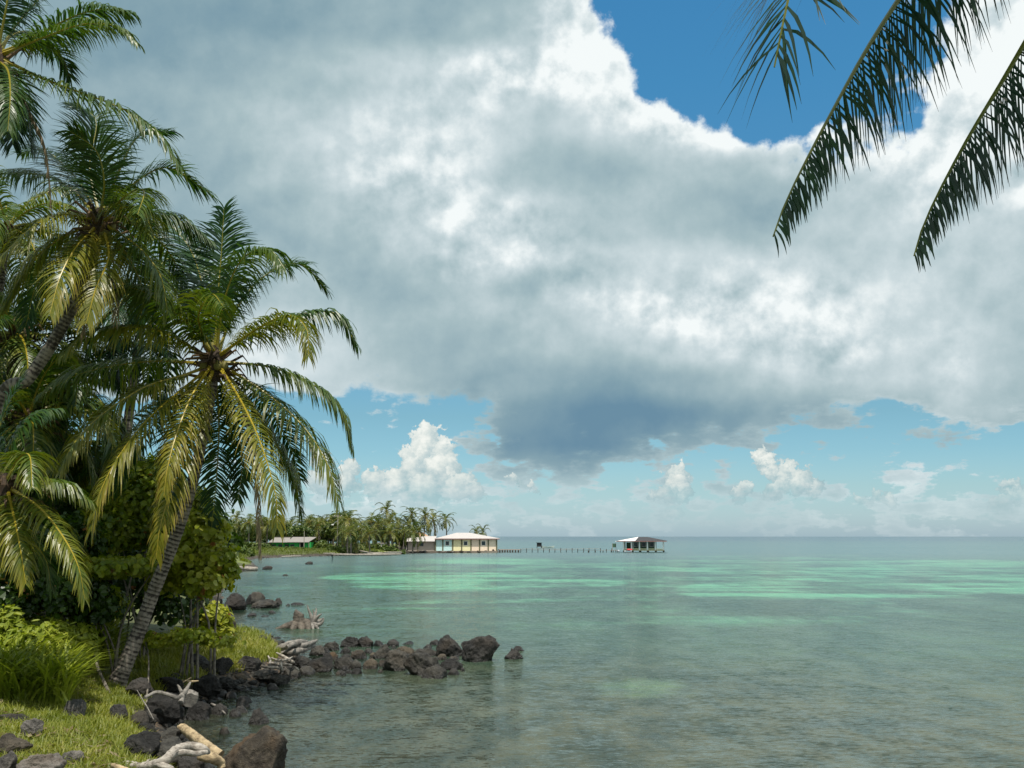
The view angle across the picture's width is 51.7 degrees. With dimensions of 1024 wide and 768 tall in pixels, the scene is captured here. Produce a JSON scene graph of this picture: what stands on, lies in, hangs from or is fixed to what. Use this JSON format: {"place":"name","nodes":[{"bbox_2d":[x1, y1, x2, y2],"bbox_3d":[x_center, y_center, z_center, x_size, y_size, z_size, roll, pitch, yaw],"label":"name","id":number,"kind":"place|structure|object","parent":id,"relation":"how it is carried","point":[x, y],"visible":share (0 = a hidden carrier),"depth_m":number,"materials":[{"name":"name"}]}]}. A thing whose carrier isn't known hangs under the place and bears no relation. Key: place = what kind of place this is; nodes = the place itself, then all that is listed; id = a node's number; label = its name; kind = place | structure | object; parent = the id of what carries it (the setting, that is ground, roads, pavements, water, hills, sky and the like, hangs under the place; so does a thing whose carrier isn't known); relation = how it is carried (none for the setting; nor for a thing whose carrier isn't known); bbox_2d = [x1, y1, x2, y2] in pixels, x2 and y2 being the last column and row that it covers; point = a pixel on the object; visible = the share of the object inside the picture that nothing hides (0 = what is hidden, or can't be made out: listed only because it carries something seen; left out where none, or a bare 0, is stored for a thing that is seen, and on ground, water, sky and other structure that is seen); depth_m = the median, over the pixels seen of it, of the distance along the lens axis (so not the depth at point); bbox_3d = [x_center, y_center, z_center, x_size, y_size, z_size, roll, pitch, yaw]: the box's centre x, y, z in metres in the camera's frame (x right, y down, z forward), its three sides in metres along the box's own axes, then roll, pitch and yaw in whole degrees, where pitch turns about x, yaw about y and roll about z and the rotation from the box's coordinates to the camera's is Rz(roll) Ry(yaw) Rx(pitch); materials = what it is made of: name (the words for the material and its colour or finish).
{"place":"outdoors","nodes":[
{"label":"outdoors","id":0,"kind":"place"},
{"bbox_2d":[1,543,498,767],"bbox_3d":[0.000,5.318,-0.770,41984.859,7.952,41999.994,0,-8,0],"label":"ground","id":1,"kind":"structure","parent":0,"point":[298,755],"depth_m":30.32,"materials":[{"name":"plant"}]},
{"bbox_2d":[0,750,17,767],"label":"boulder","id":2,"kind":"object","parent":1,"relation":"on","point":[9,759],"visible":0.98,"depth_m":14.51,"materials":[{"name":"grey stone"}]},
{"bbox_2d":[0,713,29,721],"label":"boulder","id":3,"kind":"object","parent":1,"relation":"on","point":[12,716],"visible":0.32,"depth_m":19.09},
{"bbox_2d":[0,733,32,756],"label":"boulder","id":4,"kind":"object","parent":1,"relation":"on","point":[10,741],"visible":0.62,"depth_m":16.03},
{"bbox_2d":[20,718,43,737],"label":"boulder","id":5,"kind":"object","parent":1,"relation":"on","point":[33,725],"visible":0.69,"depth_m":17.43,"materials":[{"name":"grey stone"}]},
{"bbox_2d":[16,753,66,767],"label":"boulder","id":6,"kind":"object","parent":1,"relation":"on","point":[54,760],"visible":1,"depth_m":14.45,"materials":[{"name":"grey stone"}]},
{"bbox_2d":[0,372,98,611],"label":"coconut palm","id":7,"kind":"object","parent":1,"relation":"on","point":[14,499],"visible":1,"depth_m":20.59,"materials":[{"name":"green plant"}]},
{"bbox_2d":[0,165,101,328],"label":"coconut palm","id":8,"kind":"object","parent":1,"relation":"on","point":[11,211],"visible":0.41,"depth_m":31.78,"materials":[{"name":"green plant"}]},
{"bbox_2d":[0,604,106,658],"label":"leafy shrub","id":9,"kind":"object","parent":1,"relation":"on","point":[9,618],"visible":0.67,"depth_m":24.65,"materials":[{"name":"green plant"}]},
{"bbox_2d":[0,273,111,451],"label":"coconut palm","id":10,"kind":"object","parent":1,"relation":"on","point":[14,345],"visible":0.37,"depth_m":29.97,"materials":[{"name":"green plant"}]},
{"bbox_2d":[0,440,113,616],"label":"coconut palm","id":11,"kind":"object","parent":1,"relation":"on","point":[61,511],"visible":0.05,"depth_m":30.47,"materials":[{"name":"green plant"}]},
{"bbox_2d":[0,510,125,627],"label":"sea grape bush","id":12,"kind":"object","parent":1,"relation":"on","point":[101,611],"visible":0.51,"depth_m":25.81,"materials":[{"name":"green plant"}]},
{"bbox_2d":[0,354,127,604],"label":"coconut palm","id":13,"kind":"object","parent":1,"relation":"on","point":[40,434],"visible":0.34,"depth_m":28.81,"materials":[{"name":"green plant"}]},
{"bbox_2d":[62,750,84,763],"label":"boulder","id":14,"kind":"object","parent":1,"relation":"on","point":[75,754],"visible":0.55,"depth_m":15.76,"materials":[{"name":"grey stone"}]},
{"bbox_2d":[0,612,147,708],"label":"tall weeds","id":15,"kind":"object","parent":1,"relation":"on","point":[45,673],"visible":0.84,"depth_m":21.77,"materials":[{"name":"green plant"}]},
{"bbox_2d":[63,699,86,716],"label":"boulder","id":16,"kind":"object","parent":1,"relation":"on","point":[78,706],"visible":0.75,"depth_m":20.67,"materials":[{"name":"grey stone"}]},
{"bbox_2d":[0,319,184,618],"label":"coconut palm","id":17,"kind":"object","parent":1,"relation":"on","point":[67,422],"visible":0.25,"depth_m":30.46,"materials":[{"name":"green plant"}]},
{"bbox_2d":[0,0,188,220],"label":"coconut palm","id":18,"kind":"object","parent":1,"relation":"on","point":[16,107],"visible":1,"depth_m":23.84,"materials":[{"name":"green plant"}]},
{"bbox_2d":[30,397,180,553],"bbox_3d":[-12.847,4.375,32.509,6.172,8.266,5.767,7,-11,-41],"label":"coconut palm","id":19,"kind":"object","parent":1,"relation":"on","point":[145,408],"visible":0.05,"depth_m":32.49,"materials":[{"name":"green plant"}]},
{"bbox_2d":[40,550,173,674],"bbox_3d":[-10.584,5.829,26.740,3.699,3.247,2.663,-7,-11,41],"label":"sea grape bush","id":20,"kind":"object","parent":1,"relation":"on","point":[110,567],"visible":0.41,"depth_m":26.21,"materials":[{"name":"green plant"}]},
{"bbox_2d":[0,96,218,414],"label":"coconut palm","id":21,"kind":"object","parent":1,"relation":"on","point":[93,237],"visible":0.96,"depth_m":24.67,"materials":[{"name":"green plant"}]},
{"bbox_2d":[109,704,127,720],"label":"boulder","id":22,"kind":"object","parent":1,"relation":"on","point":[116,709],"visible":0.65,"depth_m":21.04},
{"bbox_2d":[76,452,170,658],"bbox_3d":[-10.751,4.763,29.236,2.455,5.792,2.650,6,-10,-36],"label":"sea grape bush","id":23,"kind":"object","parent":1,"relation":"on","point":[125,518],"visible":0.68,"depth_m":28.77,"materials":[{"name":"green plant"}]},
{"bbox_2d":[87,621,165,702],"bbox_3d":[-9.324,6.665,26.042,2.060,1.854,4.816,6,-10,-35],"label":"sea grape bush","id":24,"kind":"object","parent":1,"relation":"on","point":[147,635],"visible":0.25,"depth_m":26.88,"materials":[{"name":"green plant"}]},
{"bbox_2d":[0,633,271,767],"bbox_3d":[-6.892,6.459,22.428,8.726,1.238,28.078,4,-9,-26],"label":"grass","id":25,"kind":"structure","parent":1,"relation":"on","point":[101,721],"depth_m":19.24,"materials":[{"name":"plant"}]},
{"bbox_2d":[61,502,213,651],"bbox_3d":[-11.618,5.728,31.219,6.027,4.433,4.355,-5,-10,33],"label":"sea grape bush","id":26,"kind":"object","parent":1,"relation":"on","point":[165,606],"visible":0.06,"depth_m":29.90,"materials":[{"name":"green plant"}]},
{"bbox_2d":[30,199,247,587],"bbox_3d":[-10.920,1.826,30.961,5.387,13.484,5.374,8,-11,-43],"label":"coconut palm","id":27,"kind":"object","parent":1,"relation":"on","point":[135,349],"visible":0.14,"depth_m":30.96,"materials":[{"name":"green plant"}]},
{"bbox_2d":[125,677,153,698],"bbox_3d":[-8.605,7.086,24.437,0.653,0.576,0.567,7,-14,-13],"label":"boulder","id":28,"kind":"object","parent":1,"relation":"on","point":[141,685],"visible":0.74,"depth_m":24.26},
{"bbox_2d":[123,730,160,758],"bbox_3d":[-6.064,5.963,17.320,0.546,0.528,0.451,6,-10,-35],"label":"boulder","id":29,"kind":"object","parent":1,"relation":"on","point":[145,742],"visible":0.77,"depth_m":17.24,"materials":[{"name":"stone"}]},
{"bbox_2d":[129,710,156,726],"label":"boulder","id":30,"kind":"object","parent":1,"relation":"on","point":[142,716],"visible":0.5,"depth_m":21.15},
{"bbox_2d":[144,691,184,725],"bbox_3d":[-7.597,7.111,22.939,0.783,0.838,0.871,6,-10,-37],"label":"boulder","id":31,"kind":"object","parent":1,"relation":"on","point":[165,709],"visible":0.69,"depth_m":22.71,"materials":[{"name":"stone"}]},
{"bbox_2d":[143,682,190,704],"bbox_3d":[-7.307,6.590,22.558,0.862,0.398,0.900,0,-8,0],"label":"driftwood branch","id":32,"kind":"object","parent":31,"relation":"on","point":[181,696],"visible":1,"depth_m":22.31,"materials":[{"name":"grey wood"}]},
{"bbox_2d":[184,689,197,706],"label":"rock","id":33,"kind":"object","parent":31,"relation":"on","point":[191,699],"visible":0.78,"depth_m":23.06,"materials":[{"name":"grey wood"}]},
{"bbox_2d":[124,741,210,767],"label":"driftwood branch","id":34,"kind":"object","parent":1,"relation":"on","point":[193,749],"visible":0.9,"depth_m":15.78,"materials":[{"name":"grey wood"}]},
{"bbox_2d":[153,736,181,767],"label":"boulder","id":35,"kind":"object","parent":1,"relation":"on","point":[165,745],"visible":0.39,"depth_m":17.39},
{"bbox_2d":[156,677,183,692],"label":"boulder","id":36,"kind":"object","parent":1,"relation":"on","point":[171,683],"visible":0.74,"depth_m":26.47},
{"bbox_2d":[160,726,181,741],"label":"boulder","id":37,"kind":"object","parent":1,"relation":"on","point":[171,731],"visible":0.38,"depth_m":20.02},
{"bbox_2d":[177,724,224,756],"bbox_3d":[-5.617,6.365,18.918,0.255,0.277,3.310,4,-9,-27],"label":"driftwood log","id":38,"kind":"object","parent":37,"relation":"on","point":[189,733],"visible":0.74,"depth_m":18.77,"materials":[{"name":"beige wood"}]},
{"bbox_2d":[135,486,245,679],"bbox_3d":[-8.384,5.270,27.845,2.815,5.251,2.515,-4,-9,27],"label":"sea grape bush","id":39,"kind":"object","parent":1,"relation":"on","point":[205,565],"visible":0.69,"depth_m":27.51,"materials":[{"name":"green plant"}]},
{"bbox_2d":[176,756,205,767],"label":"boulder","id":40,"kind":"object","parent":1,"relation":"on","point":[188,762],"visible":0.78,"depth_m":17.19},
{"bbox_2d":[197,752,225,767],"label":"driftwood log","id":41,"kind":"object","parent":40,"relation":"on","point":[217,760],"visible":0.88,"depth_m":16.87,"materials":[{"name":"beige wood"}]},
{"bbox_2d":[143,625,246,648],"bbox_3d":[-7.837,6.229,25.983,2.541,0.600,1.486,0,-8,0],"label":"sea grape bush","id":42,"kind":"object","parent":1,"relation":"on","point":[200,636],"visible":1,"depth_m":25.71,"materials":[{"name":"green plant"}]},
{"bbox_2d":[32,196,361,687],"bbox_3d":[-8.155,1.317,25.917,8.439,12.714,6.160,0,-8,0],"label":"coconut palm","id":43,"kind":"object","parent":1,"relation":"on","point":[213,306],"visible":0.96,"depth_m":25.88,"materials":[{"name":"green plant"}]},
{"bbox_2d":[186,701,210,721],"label":"boulder","id":44,"kind":"object","parent":1,"relation":"on","point":[202,709],"visible":0.74,"depth_m":24.49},
{"bbox_2d":[189,653,212,672],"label":"boulder","id":45,"kind":"object","parent":1,"relation":"on","point":[203,662],"visible":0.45,"depth_m":29.37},
{"bbox_2d":[164,485,242,621],"bbox_3d":[-11.585,5.777,35.481,5.059,5.398,3.314,0,-8,0],"label":"jungle tree","id":46,"kind":"object","parent":1,"relation":"on","point":[235,538],"visible":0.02,"depth_m":35.58,"materials":[{"name":"green plant"}]},
{"bbox_2d":[193,672,221,696],"bbox_3d":[-7.983,7.876,27.542,0.714,0.672,0.661,6,-10,-35],"label":"boulder","id":47,"kind":"object","parent":1,"relation":"on","point":[208,685],"visible":0.96,"depth_m":27.35,"materials":[{"name":"stone"}]},
{"bbox_2d":[180,600,235,648],"bbox_3d":[-9.287,7.416,32.292,1.584,1.603,1.332,5,-10,-30],"label":"sea grape bush","id":48,"kind":"object","parent":1,"relation":"on","point":[225,620],"visible":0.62,"depth_m":32.04,"materials":[{"name":"green plant"}]},
{"bbox_2d":[135,622,281,708],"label":"bank grass","id":49,"kind":"structure","parent":1,"relation":"on","point":[251,638],"depth_m":30.66,"materials":[{"name":"plant"}]},
{"bbox_2d":[210,703,228,723],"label":"boulder","id":50,"kind":"object","parent":1,"relation":"on","point":[217,710],"visible":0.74,"depth_m":25.14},
{"bbox_2d":[212,657,233,674],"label":"boulder","id":51,"kind":"object","parent":1,"relation":"on","point":[223,665],"visible":0.74,"depth_m":29.82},
{"bbox_2d":[219,727,231,746],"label":"stone","id":52,"kind":"object","parent":1,"relation":"on","point":[225,736],"visible":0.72,"depth_m":22.65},
{"bbox_2d":[219,677,237,689],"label":"boulder","id":53,"kind":"object","parent":1,"relation":"on","point":[228,683],"visible":0.7,"depth_m":28.66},
{"bbox_2d":[227,711,242,726],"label":"stone","id":54,"kind":"object","parent":1,"relation":"on","point":[235,717],"visible":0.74,"depth_m":24.79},
{"bbox_2d":[225,593,246,613],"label":"boulder","id":55,"kind":"object","parent":1,"relation":"on","point":[235,601],"visible":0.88,"depth_m":60.74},
{"bbox_2d":[237,656,261,671],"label":"boulder","id":56,"kind":"object","parent":1,"relation":"on","point":[251,664],"visible":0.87,"depth_m":30.73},
{"bbox_2d":[235,513,263,541],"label":"coconut palm","id":57,"kind":"object","parent":1,"relation":"on","point":[248,522],"visible":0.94,"depth_m":238.68,"materials":[{"name":"green plant"}]},
{"bbox_2d":[161,628,338,767],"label":"shore shingle","id":58,"kind":"object","parent":1,"relation":"on","point":[215,700],"visible":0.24,"depth_m":28.53,"materials":[{"name":"stone"}]},
{"bbox_2d":[223,725,287,767],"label":"boulder","id":59,"kind":"object","parent":1,"relation":"on","point":[265,746],"visible":0.98,"depth_m":17.64,"materials":[{"name":"stone"}]},
{"bbox_2d":[248,707,267,732],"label":"boulder","id":60,"kind":"object","parent":1,"relation":"on","point":[258,717],"visible":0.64,"depth_m":23.85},
{"bbox_2d":[250,670,278,680],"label":"boulder","id":61,"kind":"object","parent":1,"relation":"on","point":[263,675],"visible":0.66,"depth_m":30.43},
{"bbox_2d":[250,599,279,612],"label":"boulder","id":62,"kind":"object","parent":1,"relation":"on","point":[265,603],"visible":0.77,"depth_m":62.32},
{"bbox_2d":[266,683,279,696],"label":"stone","id":63,"kind":"object","parent":1,"relation":"on","point":[271,687],"visible":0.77,"depth_m":29.23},
{"bbox_2d":[268,674,290,688],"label":"boulder","id":64,"kind":"object","parent":1,"relation":"on","point":[281,681],"visible":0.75,"depth_m":30.23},
{"bbox_2d":[266,537,315,547],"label":"green house","id":65,"kind":"structure","parent":1,"relation":"on","point":[299,542],"depth_m":244.14,"materials":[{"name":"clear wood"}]},
{"bbox_2d":[283,668,300,679],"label":"boulder","id":66,"kind":"object","parent":1,"relation":"on","point":[293,673],"visible":0.73,"depth_m":31.65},
{"bbox_2d":[276,639,317,655],"bbox_3d":[-7.383,8.875,35.709,0.994,0.536,2.442,-2,-8,15],"label":"driftwood log","id":67,"kind":"object","parent":1,"relation":"on","point":[294,647],"visible":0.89,"depth_m":35.28,"materials":[{"name":"grey wood"}]},
{"bbox_2d":[288,524,306,536],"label":"broadleaf tree","id":68,"kind":"object","parent":1,"relation":"on","point":[295,531],"visible":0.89,"depth_m":251.78,"materials":[{"name":"green plant"}]},
{"bbox_2d":[292,656,310,668],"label":"boulder","id":69,"kind":"object","parent":1,"relation":"on","point":[300,662],"visible":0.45,"depth_m":34.07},
{"bbox_2d":[299,666,314,677],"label":"boulder","id":70,"kind":"object","parent":1,"relation":"on","point":[307,671],"visible":0.72,"depth_m":32.35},
{"bbox_2d":[239,546,389,562],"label":"bank grass","id":71,"kind":"structure","parent":1,"relation":"on","point":[270,550],"depth_m":225.30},
{"bbox_2d":[300,515,330,540],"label":"coconut palm","id":72,"kind":"object","parent":1,"relation":"on","point":[318,528],"visible":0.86,"depth_m":260.56,"materials":[{"name":"green plant"}]},
{"bbox_2d":[309,645,325,657],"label":"boulder","id":73,"kind":"object","parent":1,"relation":"on","point":[317,651],"visible":0.63,"depth_m":37.67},
{"bbox_2d":[307,657,333,678],"bbox_3d":[-6.011,8.941,33.186,0.621,0.707,0.770,-7,-11,39],"label":"boulder","id":74,"kind":"object","parent":1,"relation":"on","point":[324,666],"visible":0.83,"depth_m":33.04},
{"bbox_2d":[323,641,339,654],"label":"boulder","id":75,"kind":"object","parent":1,"relation":"on","point":[332,646],"visible":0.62,"depth_m":39.33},
{"bbox_2d":[320,510,356,541],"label":"broadleaf tree","id":76,"kind":"object","parent":1,"relation":"on","point":[327,531],"visible":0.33,"depth_m":258.30,"materials":[{"name":"green plant"}]},
{"bbox_2d":[333,657,351,673],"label":"boulder","id":77,"kind":"object","parent":1,"relation":"on","point":[340,663],"visible":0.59,"depth_m":33.74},
{"bbox_2d":[331,510,363,553],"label":"coconut palm","id":78,"kind":"object","parent":1,"relation":"on","point":[349,513],"visible":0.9,"depth_m":236.88,"materials":[{"name":"green plant"}]},
{"bbox_2d":[336,525,359,553],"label":"coconut palm","id":79,"kind":"object","parent":1,"relation":"on","point":[346,536],"visible":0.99,"depth_m":233.58,"materials":[{"name":"green plant"}]},
{"bbox_2d":[339,636,358,652],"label":"boulder","id":80,"kind":"object","parent":1,"relation":"on","point":[349,641],"visible":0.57,"depth_m":40.53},
{"bbox_2d":[342,535,367,553],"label":"coconut palm","id":81,"kind":"object","parent":1,"relation":"on","point":[355,548],"visible":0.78,"depth_m":238.86,"materials":[{"name":"green plant"}]},
{"bbox_2d":[351,650,366,665],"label":"boulder","id":82,"kind":"object","parent":1,"relation":"on","point":[358,655],"visible":0.72,"depth_m":36.50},
{"bbox_2d":[357,636,373,646],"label":"boulder","id":83,"kind":"object","parent":1,"relation":"on","point":[365,641],"visible":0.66,"depth_m":40.55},
{"bbox_2d":[357,523,381,551],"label":"coconut palm","id":84,"kind":"object","parent":1,"relation":"on","point":[369,534],"visible":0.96,"depth_m":242.76,"materials":[{"name":"green plant"}]},
{"bbox_2d":[362,658,377,669],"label":"boulder","id":85,"kind":"object","parent":1,"relation":"on","point":[371,663],"visible":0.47,"depth_m":33.77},
{"bbox_2d":[363,514,391,544],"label":"coconut palm","id":86,"kind":"object","parent":1,"relation":"on","point":[378,522],"visible":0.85,"depth_m":261.07,"materials":[{"name":"green plant"}]},
{"bbox_2d":[373,500,397,531],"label":"coconut palm","id":87,"kind":"object","parent":1,"relation":"on","point":[386,514],"visible":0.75,"depth_m":275.49,"materials":[{"name":"green plant"}]},
{"bbox_2d":[377,523,403,546],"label":"coconut palm","id":88,"kind":"object","parent":1,"relation":"on","point":[389,529],"visible":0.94,"depth_m":259.78,"materials":[{"name":"green plant"}]},
{"bbox_2d":[400,506,426,527],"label":"coconut palm","id":89,"kind":"object","parent":1,"relation":"on","point":[411,516],"visible":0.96,"depth_m":282.42,"materials":[{"name":"green plant"}]},
{"bbox_2d":[402,522,429,553],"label":"coconut palm","id":90,"kind":"object","parent":1,"relation":"on","point":[414,534],"visible":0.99,"depth_m":261.65,"materials":[{"name":"green plant"}]},
{"bbox_2d":[416,507,437,535],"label":"coconut palm","id":91,"kind":"object","parent":1,"relation":"on","point":[426,519],"visible":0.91,"depth_m":287.73,"materials":[{"name":"green plant"}]},
{"bbox_2d":[433,512,456,534],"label":"coconut palm","id":92,"kind":"object","parent":1,"relation":"on","point":[445,525],"visible":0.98,"depth_m":288.40,"materials":[{"name":"green plant"}]},
{"bbox_2d":[406,533,499,552],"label":"long house","id":93,"kind":"structure","parent":1,"relation":"on","point":[466,542],"depth_m":275.88,"materials":[{"name":"wood"}]},
{"bbox_2d":[694,0,1023,271],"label":"coconut palm","id":94,"kind":"object","parent":1,"relation":"on","point":[961,170],"visible":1,"depth_m":7.11,"materials":[{"name":"green plant"}]},
{"bbox_2d":[0,0,1023,536],"label":"sky","id":95,"kind":"structure","parent":0,"point":[542,232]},
{"bbox_2d":[184,537,1023,767],"bbox_3d":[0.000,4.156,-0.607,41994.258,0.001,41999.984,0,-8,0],"label":"sea","id":96,"kind":"structure","parent":0,"point":[793,652],"depth_m":38.24,"materials":[{"name":"liquid"}]},
{"bbox_2d":[275,605,323,631],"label":"tree stump","id":97,"kind":"object","parent":96,"relation":"in","point":[300,621],"visible":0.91,"depth_m":48.77,"materials":[{"name":"grey wood"}]},
{"bbox_2d":[373,644,390,658],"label":"boulder","id":98,"kind":"object","parent":96,"relation":"in","point":[382,651],"visible":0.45,"depth_m":36.67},
{"bbox_2d":[382,649,406,670],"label":"boulder","id":99,"kind":"object","parent":96,"relation":"in","point":[395,659],"visible":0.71,"depth_m":33.38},
{"bbox_2d":[403,653,439,674],"bbox_3d":[-2.747,8.804,32.654,1.125,1.016,0.976,1,-8,14],"label":"boulder","id":100,"kind":"object","parent":96,"relation":"on","point":[414,663],"visible":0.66,"depth_m":32.33,"materials":[{"name":"stone"}]},
{"bbox_2d":[421,665,446,678],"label":"boulder","id":101,"kind":"object","parent":96,"relation":"in","point":[436,672],"visible":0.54,"depth_m":31.59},
{"bbox_2d":[436,635,461,656],"bbox_3d":[-2.284,9.479,37.558,0.940,1.089,0.837,4,-9,-26],"label":"boulder","id":102,"kind":"object","parent":96,"relation":"in","point":[448,646],"visible":0.69,"depth_m":37.29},
{"bbox_2d":[440,658,462,669],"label":"boulder","id":103,"kind":"object","parent":96,"relation":"in","point":[448,664],"visible":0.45,"depth_m":33.57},
{"bbox_2d":[461,635,499,661],"bbox_3d":[-1.157,9.210,36.172,1.147,1.211,1.136,6,-10,-34],"label":"boulder","id":104,"kind":"object","parent":96,"relation":"in","point":[480,649],"visible":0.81,"depth_m":35.84,"materials":[{"name":"stone"}]},
{"bbox_2d":[504,648,522,659],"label":"boulder","id":105,"kind":"object","parent":96,"relation":"in","point":[513,654],"visible":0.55,"depth_m":36.48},
{"bbox_2d":[615,537,666,551],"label":"stilt hut","id":106,"kind":"object","parent":96,"relation":"in","point":[640,544],"visible":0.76,"depth_m":281.61,"materials":[{"name":"white wood"}]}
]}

